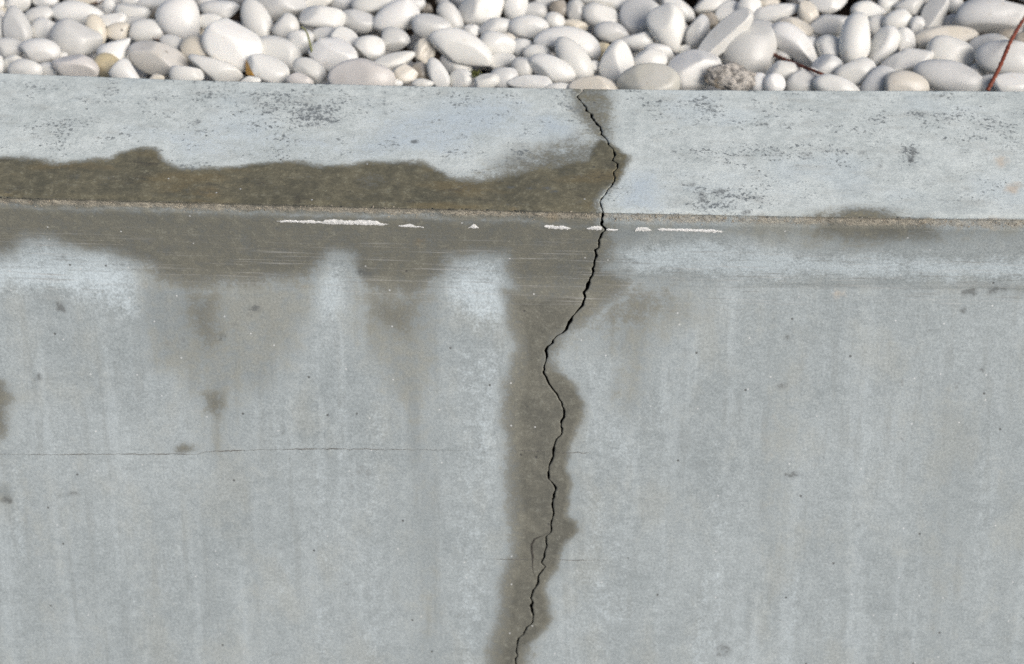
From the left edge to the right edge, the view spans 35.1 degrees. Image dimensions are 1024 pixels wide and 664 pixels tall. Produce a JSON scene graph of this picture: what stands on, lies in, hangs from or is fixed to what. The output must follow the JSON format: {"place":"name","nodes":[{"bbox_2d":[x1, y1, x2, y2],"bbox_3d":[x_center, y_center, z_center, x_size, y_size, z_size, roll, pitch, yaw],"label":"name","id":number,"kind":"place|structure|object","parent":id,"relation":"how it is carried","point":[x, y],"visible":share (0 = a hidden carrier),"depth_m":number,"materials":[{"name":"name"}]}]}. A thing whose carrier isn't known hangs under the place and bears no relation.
{"place":"outdoors","nodes":[
{"label":"outdoors","id":0,"kind":"place"},
{"label":"ground","id":1,"kind":"structure","parent":0,"visible":0},
{"bbox_2d":[0,73,1023,663],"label":"planter wall","id":2,"kind":"structure","parent":1,"relation":"on","point":[296,373],"depth_m":1.65,"materials":[{"name":"concrete"}]},
{"label":"planting bed","id":3,"kind":"structure","parent":0,"visible":0},
{"bbox_2d":[0,0,1023,90],"bbox_3d":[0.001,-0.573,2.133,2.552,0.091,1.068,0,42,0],"label":"pebble bed","id":4,"kind":"object","parent":3,"relation":"on","point":[414,39],"visible":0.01,"depth_m":1.90,"materials":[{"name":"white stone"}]},
{"bbox_2d":[0,37,22,59],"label":"pebble","id":5,"kind":"object","parent":4,"relation":"on","point":[9,46],"visible":0.76,"depth_m":1.82,"materials":[{"name":"white stone"}]},
{"bbox_2d":[3,5,32,41],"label":"pebble","id":6,"kind":"object","parent":4,"relation":"on","point":[16,24],"visible":0.74,"depth_m":1.84,"materials":[{"name":"white stone"}]},
{"bbox_2d":[7,58,43,74],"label":"pebble","id":7,"kind":"object","parent":4,"relation":"on","point":[23,66],"visible":0.74,"depth_m":1.78,"materials":[{"name":"white stone"}]},
{"bbox_2d":[25,6,52,23],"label":"pebble","id":8,"kind":"object","parent":4,"relation":"on","point":[33,14],"visible":0.69,"depth_m":1.87,"materials":[{"name":"white stone"}]},
{"bbox_2d":[31,17,54,38],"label":"pebble","id":9,"kind":"object","parent":4,"relation":"on","point":[42,27],"visible":0.52,"depth_m":1.85,"materials":[{"name":"white stone"}]},
{"bbox_2d":[38,51,67,63],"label":"pebble","id":10,"kind":"object","parent":4,"relation":"on","point":[63,54],"visible":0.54,"depth_m":1.82,"materials":[{"name":"white stone"}]},
{"bbox_2d":[19,38,60,63],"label":"pebble","id":11,"kind":"object","parent":10,"relation":"on","point":[39,50],"visible":0.92,"depth_m":1.80,"materials":[{"name":"white stone"}]},
{"bbox_2d":[49,18,102,55],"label":"pebble","id":12,"kind":"object","parent":4,"relation":"on","point":[69,36],"visible":0.75,"depth_m":1.83,"materials":[{"name":"white stone"}]},
{"bbox_2d":[52,54,99,76],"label":"pebble","id":13,"kind":"object","parent":4,"relation":"on","point":[77,65],"visible":0.86,"depth_m":1.78,"materials":[{"name":"white stone"}]},
{"bbox_2d":[52,0,104,25],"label":"pebble","id":14,"kind":"object","parent":4,"relation":"on","point":[78,11],"visible":0.66,"depth_m":1.87,"materials":[{"name":"white stone"}]},
{"bbox_2d":[86,14,106,43],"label":"pebble","id":15,"kind":"object","parent":4,"relation":"on","point":[95,22],"visible":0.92,"depth_m":1.84,"materials":[{"name":"white stone"}]},
{"bbox_2d":[93,53,118,76],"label":"pebble","id":16,"kind":"object","parent":4,"relation":"on","point":[105,62],"visible":0.56,"depth_m":1.80,"materials":[{"name":"white stone"}]},
{"bbox_2d":[96,38,130,59],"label":"pebble","id":17,"kind":"object","parent":4,"relation":"on","point":[118,49],"visible":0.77,"depth_m":1.81,"materials":[{"name":"white stone"}]},
{"bbox_2d":[106,22,129,40],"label":"pebble","id":18,"kind":"object","parent":4,"relation":"on","point":[117,31],"visible":0.9,"depth_m":1.85,"materials":[{"name":"white stone"}]},
{"bbox_2d":[108,58,139,77],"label":"pebble","id":19,"kind":"object","parent":4,"relation":"on","point":[122,68],"visible":0.62,"depth_m":1.78,"materials":[{"name":"white stone"}]},
{"bbox_2d":[115,3,150,18],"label":"pebble","id":20,"kind":"object","parent":4,"relation":"on","point":[128,9],"visible":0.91,"depth_m":1.87,"materials":[{"name":"white stone"}]},
{"bbox_2d":[129,19,165,41],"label":"pebble","id":21,"kind":"object","parent":4,"relation":"on","point":[145,29],"visible":0.86,"depth_m":1.85,"materials":[{"name":"white stone"}]},
{"bbox_2d":[128,41,187,76],"bbox_3d":[-0.395,-0.304,1.809,0.070,0.038,0.032,18,0,0],"label":"pebble","id":22,"kind":"object","parent":4,"relation":"on","point":[151,57],"visible":0.91,"depth_m":1.80,"materials":[{"name":"white stone"}]},
{"bbox_2d":[155,0,199,38],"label":"pebble","id":23,"kind":"object","parent":4,"relation":"on","point":[180,18],"visible":0.75,"depth_m":1.84,"materials":[{"name":"white stone"}]},
{"bbox_2d":[169,65,203,80],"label":"pebble","id":24,"kind":"object","parent":4,"relation":"on","point":[177,72],"visible":0.75,"depth_m":1.78,"materials":[{"name":"white stone"}]},
{"bbox_2d":[180,34,207,65],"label":"pebble","id":25,"kind":"object","parent":4,"relation":"on","point":[190,44],"visible":0.59,"depth_m":1.81,"materials":[{"name":"white stone"}]},
{"bbox_2d":[188,54,242,81],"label":"pebble","id":26,"kind":"object","parent":4,"relation":"on","point":[212,69],"visible":0.88,"depth_m":1.79,"materials":[{"name":"white stone"}]},
{"bbox_2d":[200,0,239,18],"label":"pebble","id":27,"kind":"object","parent":4,"relation":"on","point":[228,9],"visible":0.9,"depth_m":1.88,"materials":[{"name":"white stone"}]},
{"bbox_2d":[201,18,262,71],"bbox_3d":[-0.311,-0.319,1.812,0.068,0.035,0.054,40,90,0],"label":"pebble","id":28,"kind":"object","parent":4,"relation":"on","point":[235,44],"visible":0.9,"depth_m":1.80,"materials":[{"name":"white stone"}]},
{"bbox_2d":[240,0,273,36],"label":"pebble","id":29,"kind":"object","parent":4,"relation":"on","point":[256,17],"visible":0.78,"depth_m":1.86,"materials":[{"name":"white stone"}]},
{"bbox_2d":[245,53,289,82],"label":"pebble","id":30,"kind":"object","parent":4,"relation":"on","point":[266,68],"visible":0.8,"depth_m":1.79,"materials":[{"name":"white stone"}]},
{"bbox_2d":[260,35,301,72],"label":"pebble","id":31,"kind":"object","parent":4,"relation":"on","point":[287,52],"visible":0.56,"depth_m":1.82,"materials":[{"name":"white stone"}]},
{"bbox_2d":[257,0,307,22],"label":"pebble","id":32,"kind":"object","parent":4,"relation":"on","point":[276,9],"visible":0.5,"depth_m":1.88,"materials":[{"name":"white stone"}]},
{"bbox_2d":[271,13,299,38],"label":"pebble","id":33,"kind":"object","parent":4,"relation":"on","point":[285,25],"visible":0.76,"depth_m":1.85,"materials":[{"name":"white stone"}]},
{"bbox_2d":[287,30,313,54],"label":"pebble","id":34,"kind":"object","parent":4,"relation":"on","point":[299,38],"visible":0.85,"depth_m":1.83,"materials":[{"name":"white stone"}]},
{"bbox_2d":[293,57,325,83],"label":"pebble","id":35,"kind":"object","parent":4,"relation":"on","point":[314,70],"visible":0.89,"depth_m":1.79,"materials":[{"name":"white stone"}]},
{"bbox_2d":[299,5,345,28],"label":"pebble","id":36,"kind":"object","parent":4,"relation":"on","point":[314,16],"visible":0.93,"depth_m":1.86,"materials":[{"name":"white stone"}]},
{"bbox_2d":[308,37,357,71],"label":"pebble","id":37,"kind":"object","parent":4,"relation":"on","point":[328,54],"visible":0.77,"depth_m":1.81,"materials":[{"name":"white stone"}]},
{"bbox_2d":[343,9,373,33],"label":"pebble","id":38,"kind":"object","parent":4,"relation":"on","point":[358,21],"visible":0.96,"depth_m":1.87,"materials":[{"name":"white stone"}]},
{"bbox_2d":[327,58,395,85],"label":"pebble","id":39,"kind":"object","parent":4,"relation":"on","point":[359,71],"visible":0.66,"depth_m":1.76,"materials":[{"name":"white stone"}]},
{"bbox_2d":[353,35,385,60],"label":"pebble","id":40,"kind":"object","parent":4,"relation":"on","point":[371,47],"visible":0.88,"depth_m":1.82,"materials":[{"name":"white stone"}]},
{"bbox_2d":[351,0,393,15],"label":"pebble","id":41,"kind":"object","parent":4,"relation":"on","point":[373,7],"visible":0.57,"depth_m":1.88,"materials":[{"name":"white stone"}]},
{"bbox_2d":[374,51,414,70],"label":"pebble","id":42,"kind":"object","parent":4,"relation":"on","point":[391,61],"visible":0.63,"depth_m":1.80,"materials":[{"name":"white stone"}]},
{"bbox_2d":[381,27,409,51],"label":"pebble","id":43,"kind":"object","parent":4,"relation":"on","point":[394,39],"visible":1,"depth_m":1.83,"materials":[{"name":"white stone"}]},
{"bbox_2d":[373,0,419,31],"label":"pebble","id":44,"kind":"object","parent":4,"relation":"on","point":[400,14],"visible":0.85,"depth_m":1.86,"materials":[{"name":"white stone"}]},
{"bbox_2d":[392,64,417,83],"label":"pebble","id":45,"kind":"object","parent":4,"relation":"on","point":[405,74],"visible":0.91,"depth_m":1.78,"materials":[{"name":"white stone"}]},
{"bbox_2d":[413,37,435,63],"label":"pebble","id":46,"kind":"object","parent":4,"relation":"on","point":[424,49],"visible":0.84,"depth_m":1.82,"materials":[{"name":"white stone"}]},
{"bbox_2d":[411,13,451,38],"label":"pebble","id":47,"kind":"object","parent":4,"relation":"on","point":[423,25],"visible":0.69,"depth_m":1.85,"materials":[{"name":"white stone"}]},
{"bbox_2d":[427,57,449,86],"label":"pebble","id":48,"kind":"object","parent":4,"relation":"on","point":[438,74],"visible":0.88,"depth_m":1.77,"materials":[{"name":"white stone"}]},
{"bbox_2d":[437,1,463,28],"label":"pebble","id":49,"kind":"object","parent":4,"relation":"on","point":[448,11],"visible":0.82,"depth_m":1.87,"materials":[{"name":"white stone"}]},
{"bbox_2d":[429,28,492,65],"bbox_3d":[-0.056,-0.317,1.811,0.077,0.031,0.038,31,90,0],"label":"pebble","id":50,"kind":"object","parent":4,"relation":"on","point":[460,46],"visible":1,"depth_m":1.80,"materials":[{"name":"white stone"}]},
{"bbox_2d":[449,69,472,86],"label":"pebble","id":51,"kind":"object","parent":4,"relation":"on","point":[461,78],"visible":0.89,"depth_m":1.78,"materials":[{"name":"white stone"}]},
{"bbox_2d":[458,0,503,26],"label":"pebble","id":52,"kind":"object","parent":4,"relation":"on","point":[479,13],"visible":0.71,"depth_m":1.88,"materials":[{"name":"white stone"}]},
{"bbox_2d":[474,73,499,87],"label":"pebble","id":53,"kind":"object","parent":4,"relation":"on","point":[492,80],"visible":0.84,"depth_m":1.77,"materials":[{"name":"white stone"}]},
{"bbox_2d":[478,17,510,34],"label":"pebble","id":54,"kind":"object","parent":4,"relation":"on","point":[498,24],"visible":0.81,"depth_m":1.85,"materials":[{"name":"white stone"}]},
{"bbox_2d":[480,30,515,53],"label":"pebble","id":55,"kind":"object","parent":4,"relation":"on","point":[495,41],"visible":0.85,"depth_m":1.82,"materials":[{"name":"white stone"}]},
{"bbox_2d":[491,67,517,87],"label":"pebble","id":56,"kind":"object","parent":4,"relation":"on","point":[505,74],"visible":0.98,"depth_m":1.78,"materials":[{"name":"white stone"}]},
{"bbox_2d":[502,0,527,19],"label":"pebble","id":57,"kind":"object","parent":4,"relation":"on","point":[511,9],"visible":0.77,"depth_m":1.88,"materials":[{"name":"white stone"}]},
{"bbox_2d":[508,15,548,38],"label":"pebble","id":58,"kind":"object","parent":4,"relation":"on","point":[527,26],"visible":0.84,"depth_m":1.84,"materials":[{"name":"white stone"}]},
{"bbox_2d":[507,75,551,87],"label":"pebble","id":59,"kind":"object","parent":4,"relation":"on","point":[531,81],"visible":0.77,"depth_m":1.77,"materials":[{"name":"white stone"}]},
{"bbox_2d":[528,53,575,83],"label":"pebble","id":60,"kind":"object","parent":4,"relation":"on","point":[554,69],"visible":0.88,"depth_m":1.78,"materials":[{"name":"white stone"}]},
{"bbox_2d":[533,26,600,59],"bbox_3d":[0.064,-0.327,1.825,0.078,0.034,0.029,12,0,0],"label":"pebble","id":61,"kind":"object","parent":4,"relation":"on","point":[587,42],"visible":0.77,"depth_m":1.82,"materials":[{"name":"white stone"}]},
{"bbox_2d":[555,36,593,79],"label":"pebble","id":62,"kind":"object","parent":4,"relation":"on","point":[573,54],"visible":0.81,"depth_m":1.79,"materials":[{"name":"white stone"}]},
{"bbox_2d":[568,76,619,92],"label":"pebble","id":63,"kind":"object","parent":4,"relation":"on","point":[592,82],"visible":0.59,"depth_m":1.76,"materials":[{"name":"white stone"}]},
{"bbox_2d":[582,2,619,27],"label":"pebble","id":64,"kind":"object","parent":4,"relation":"on","point":[594,14],"visible":0.8,"depth_m":1.87,"materials":[{"name":"white stone"}]},
{"bbox_2d":[594,21,628,42],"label":"pebble","id":65,"kind":"object","parent":4,"relation":"on","point":[608,31],"visible":0.96,"depth_m":1.84,"materials":[{"name":"white stone"}]},
{"bbox_2d":[599,39,633,83],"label":"pebble","id":66,"kind":"object","parent":4,"relation":"on","point":[616,60],"visible":0.78,"depth_m":1.79,"materials":[{"name":"white stone"}]},
{"bbox_2d":[620,31,654,50],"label":"pebble","id":67,"kind":"object","parent":4,"relation":"on","point":[638,41],"visible":0.73,"depth_m":1.84,"materials":[{"name":"white stone"}]},
{"bbox_2d":[619,0,658,34],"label":"pebble","id":68,"kind":"object","parent":4,"relation":"on","point":[632,15],"visible":0.59,"depth_m":1.86,"materials":[{"name":"white stone"}]},
{"bbox_2d":[617,63,680,89],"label":"pebble","id":69,"kind":"object","parent":4,"relation":"on","point":[650,76],"visible":0.64,"depth_m":1.75,"materials":[{"name":"white stone"}]},
{"bbox_2d":[633,49,667,64],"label":"pebble","id":70,"kind":"object","parent":4,"relation":"on","point":[651,56],"visible":0.64,"depth_m":1.79,"materials":[{"name":"white stone"}]},
{"bbox_2d":[646,3,684,52],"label":"pebble","id":71,"kind":"object","parent":4,"relation":"on","point":[665,22],"visible":0.89,"depth_m":1.83,"materials":[{"name":"white stone"}]},
{"bbox_2d":[668,49,721,89],"bbox_3d":[0.202,-0.290,1.793,0.061,0.047,0.028,-15,0,0],"label":"pebble","id":72,"kind":"object","parent":4,"relation":"on","point":[690,67],"visible":0.69,"depth_m":1.78,"materials":[{"name":"white stone"}]},
{"bbox_2d":[684,14,709,48],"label":"pebble","id":73,"kind":"object","parent":4,"relation":"on","point":[696,32],"visible":0.95,"depth_m":1.84,"materials":[{"name":"white stone"}]},
{"bbox_2d":[693,0,728,14],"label":"pebble","id":74,"kind":"object","parent":4,"relation":"on","point":[701,7],"visible":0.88,"depth_m":1.90,"materials":[{"name":"white stone"}]},
{"bbox_2d":[698,8,753,55],"bbox_3d":[0.238,-0.332,1.820,0.083,0.021,0.030,-42,90,0],"label":"pebble","id":75,"kind":"object","parent":4,"relation":"on","point":[722,34],"visible":0.85,"depth_m":1.81,"materials":[{"name":"white stone"}]},
{"bbox_2d":[704,61,756,90],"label":"gravel stone","id":76,"kind":"object","parent":4,"relation":"on","point":[728,75],"visible":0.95,"depth_m":1.77,"materials":[{"name":"grey stone"}]},
{"bbox_2d":[719,20,776,73],"bbox_3d":[0.269,-0.321,1.831,0.062,0.045,0.076,30,90,0],"label":"pebble","id":77,"kind":"object","parent":4,"relation":"on","point":[753,47],"visible":0.73,"depth_m":1.81,"materials":[{"name":"white stone"}]},
{"bbox_2d":[763,73,785,90],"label":"pebble","id":78,"kind":"object","parent":4,"relation":"on","point":[774,82],"visible":0.88,"depth_m":1.76,"materials":[{"name":"white stone"}]},
{"bbox_2d":[753,3,798,22],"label":"pebble","id":79,"kind":"object","parent":4,"relation":"on","point":[773,13],"visible":0.77,"depth_m":1.87,"materials":[{"name":"white stone"}]},
{"bbox_2d":[765,60,802,81],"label":"pebble","id":80,"kind":"object","parent":4,"relation":"on","point":[786,70],"visible":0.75,"depth_m":1.78,"materials":[{"name":"white stone"}]},
{"bbox_2d":[772,22,817,66],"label":"pebble","id":81,"kind":"object","parent":4,"relation":"on","point":[794,42],"visible":0.94,"depth_m":1.82,"materials":[{"name":"white stone"}]},
{"bbox_2d":[785,67,819,90],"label":"pebble","id":82,"kind":"object","parent":4,"relation":"on","point":[801,80],"visible":0.7,"depth_m":1.77,"materials":[{"name":"white stone"}]},
{"bbox_2d":[798,0,818,23],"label":"pebble","id":83,"kind":"object","parent":4,"relation":"on","point":[808,13],"visible":0.96,"depth_m":1.86,"materials":[{"name":"white stone"}]},
{"bbox_2d":[811,54,842,73],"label":"pebble","id":84,"kind":"object","parent":4,"relation":"on","point":[828,64],"visible":0.65,"depth_m":1.79,"materials":[{"name":"white stone"}]},
{"bbox_2d":[815,34,840,58],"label":"pebble","id":85,"kind":"object","parent":4,"relation":"on","point":[827,44],"visible":0.61,"depth_m":1.82,"materials":[{"name":"white stone"}]},
{"bbox_2d":[808,0,847,13],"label":"pebble","id":86,"kind":"object","parent":4,"relation":"on","point":[827,6],"visible":0.85,"depth_m":1.89,"materials":[{"name":"white stone"}]},
{"bbox_2d":[809,14,847,35],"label":"pebble","id":87,"kind":"object","parent":4,"relation":"on","point":[822,24],"visible":0.81,"depth_m":1.85,"materials":[{"name":"white stone"}]},
{"bbox_2d":[813,74,859,90],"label":"pebble","id":88,"kind":"object","parent":4,"relation":"on","point":[827,82],"visible":0.58,"depth_m":1.75,"materials":[{"name":"white stone"}]},
{"bbox_2d":[839,12,870,63],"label":"pebble","id":89,"kind":"object","parent":4,"relation":"on","point":[854,40],"visible":0.85,"depth_m":1.81,"materials":[{"name":"white stone"}]},
{"bbox_2d":[834,57,875,85],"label":"pebble","id":90,"kind":"object","parent":4,"relation":"on","point":[857,71],"visible":0.8,"depth_m":1.78,"materials":[{"name":"white stone"}]},
{"bbox_2d":[850,0,886,17],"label":"pebble","id":91,"kind":"object","parent":4,"relation":"on","point":[868,8],"visible":0.76,"depth_m":1.88,"materials":[{"name":"white stone"}]},
{"bbox_2d":[860,65,895,90],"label":"pebble","id":92,"kind":"object","parent":4,"relation":"on","point":[874,80],"visible":0.63,"depth_m":1.77,"materials":[{"name":"white stone"}]},
{"bbox_2d":[868,25,899,65],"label":"pebble","id":93,"kind":"object","parent":4,"relation":"on","point":[885,40],"visible":0.88,"depth_m":1.82,"materials":[{"name":"white stone"}]},
{"bbox_2d":[882,8,912,28],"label":"pebble","id":94,"kind":"object","parent":4,"relation":"on","point":[899,18],"visible":0.77,"depth_m":1.86,"materials":[{"name":"white stone"}]},
{"bbox_2d":[897,27,915,51],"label":"pebble","id":95,"kind":"object","parent":4,"relation":"on","point":[907,38],"visible":0.74,"depth_m":1.83,"materials":[{"name":"white stone"}]},
{"bbox_2d":[884,70,929,90],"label":"pebble","id":96,"kind":"object","parent":4,"relation":"on","point":[901,80],"visible":0.56,"depth_m":1.75,"materials":[{"name":"white stone"}]},
{"bbox_2d":[880,48,933,71],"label":"pebble","id":97,"kind":"object","parent":4,"relation":"on","point":[908,59],"visible":0.65,"depth_m":1.80,"materials":[{"name":"white stone"}]},
{"bbox_2d":[894,0,924,15],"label":"pebble","id":98,"kind":"object","parent":4,"relation":"on","point":[913,7],"visible":0.76,"depth_m":1.89,"materials":[{"name":"white stone"}]},
{"bbox_2d":[921,0,949,28],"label":"pebble","id":99,"kind":"object","parent":4,"relation":"on","point":[933,13],"visible":0.76,"depth_m":1.88,"materials":[{"name":"white stone"}]},
{"bbox_2d":[914,25,978,49],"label":"pebble","id":100,"kind":"object","parent":4,"relation":"on","point":[923,37],"visible":0.59,"depth_m":1.83,"materials":[{"name":"white stone"}]},
{"bbox_2d":[913,59,981,90],"bbox_3d":[0.480,-0.280,1.780,0.080,0.037,0.030,13,0,0],"label":"pebble","id":101,"kind":"object","parent":4,"relation":"on","point":[943,75],"visible":0.78,"depth_m":1.77,"materials":[{"name":"white stone"}]},
{"bbox_2d":[926,35,974,66],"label":"pebble","id":102,"kind":"object","parent":4,"relation":"on","point":[946,47],"visible":0.62,"depth_m":1.81,"materials":[{"name":"white stone"}]},
{"bbox_2d":[955,0,1023,32],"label":"pebble","id":103,"kind":"object","parent":4,"relation":"on","point":[987,16],"visible":0.86,"depth_m":1.85,"materials":[{"name":"white stone"}]},
{"bbox_2d":[974,40,1023,74],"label":"pebble","id":104,"kind":"object","parent":4,"relation":"on","point":[988,56],"visible":0.77,"depth_m":1.78,"materials":[{"name":"white stone"}]},
{"bbox_2d":[985,16,1023,90],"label":"dry needle","id":105,"kind":"object","parent":104,"relation":"on","point":[1003,58],"visible":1,"depth_m":1.75,"materials":[{"name":"brown plant"}]},
{"bbox_2d":[993,72,1023,90],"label":"pebble","id":106,"kind":"object","parent":4,"relation":"on","point":[1011,81],"visible":0.59,"depth_m":1.75,"materials":[{"name":"white stone"}]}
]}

